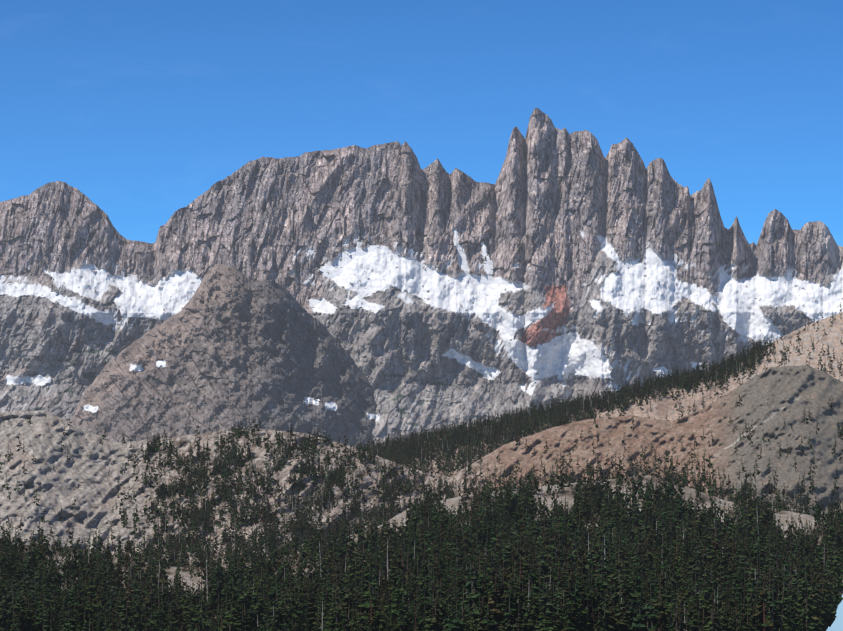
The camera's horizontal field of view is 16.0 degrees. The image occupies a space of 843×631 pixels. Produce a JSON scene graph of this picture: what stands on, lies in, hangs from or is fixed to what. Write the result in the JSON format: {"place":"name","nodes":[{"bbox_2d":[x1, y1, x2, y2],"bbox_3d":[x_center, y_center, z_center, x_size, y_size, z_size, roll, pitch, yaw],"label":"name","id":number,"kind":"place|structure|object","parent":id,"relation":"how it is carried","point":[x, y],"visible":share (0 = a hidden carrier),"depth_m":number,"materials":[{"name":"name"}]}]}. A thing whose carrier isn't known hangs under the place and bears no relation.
{"place":"outdoors","nodes":[
{"label":"outdoors","id":0,"kind":"place"},
{"bbox_2d":[70,264,376,448],"bbox_3d":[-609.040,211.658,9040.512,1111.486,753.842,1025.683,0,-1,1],"label":"rocky peak","id":1,"kind":"structure","parent":0,"point":[224,348],"depth_m":9142.92,"materials":[{"name":"grey stone"}]},
{"bbox_2d":[0,108,842,446],"bbox_3d":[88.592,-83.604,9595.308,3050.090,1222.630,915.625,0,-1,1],"label":"mountain range","id":2,"kind":"structure","parent":0,"point":[554,262],"depth_m":9837.10,"materials":[{"name":"grey stone"}]},
{"bbox_2d":[0,365,842,566],"bbox_3d":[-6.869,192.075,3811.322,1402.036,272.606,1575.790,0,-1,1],"label":"foothills","id":3,"kind":"structure","parent":0,"point":[772,398],"depth_m":4271.33,"materials":[{"name":"grey stone"}]},
{"bbox_2d":[0,395,842,566],"bbox_3d":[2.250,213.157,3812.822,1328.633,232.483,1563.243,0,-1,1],"label":"hill trees","id":4,"kind":"object","parent":3,"relation":"on","point":[204,517],"visible":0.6,"depth_m":4107.05,"materials":[{"name":"green plant"}]},
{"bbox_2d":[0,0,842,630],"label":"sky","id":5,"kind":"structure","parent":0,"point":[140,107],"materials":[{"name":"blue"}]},
{"bbox_2d":[1,475,842,630],"bbox_3d":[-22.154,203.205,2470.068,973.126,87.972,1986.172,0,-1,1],"label":"forest slope","id":6,"kind":"structure","parent":0,"point":[783,514],"depth_m":3207.02,"materials":[{"name":"stone"}]},
{"bbox_2d":[0,453,842,630],"bbox_3d":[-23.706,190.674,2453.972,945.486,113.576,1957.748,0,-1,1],"label":"forest trees","id":7,"kind":"object","parent":6,"relation":"on","point":[496,565],"visible":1,"depth_m":2167.44,"materials":[{"name":"green plant"}]},
{"bbox_2d":[378,312,842,477],"bbox_3d":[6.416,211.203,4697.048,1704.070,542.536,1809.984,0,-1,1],"label":"hillside","id":8,"kind":"structure","parent":0,"point":[833,337],"depth_m":5431.85,"materials":[{"name":"beige stone"}]},
{"bbox_2d":[350,302,842,478],"bbox_3d":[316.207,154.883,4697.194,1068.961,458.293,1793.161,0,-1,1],"label":"ridge trees","id":9,"kind":"object","parent":8,"relation":"on","point":[460,436],"visible":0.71,"depth_m":5497.73,"materials":[{"name":"green plant"}]}
]}

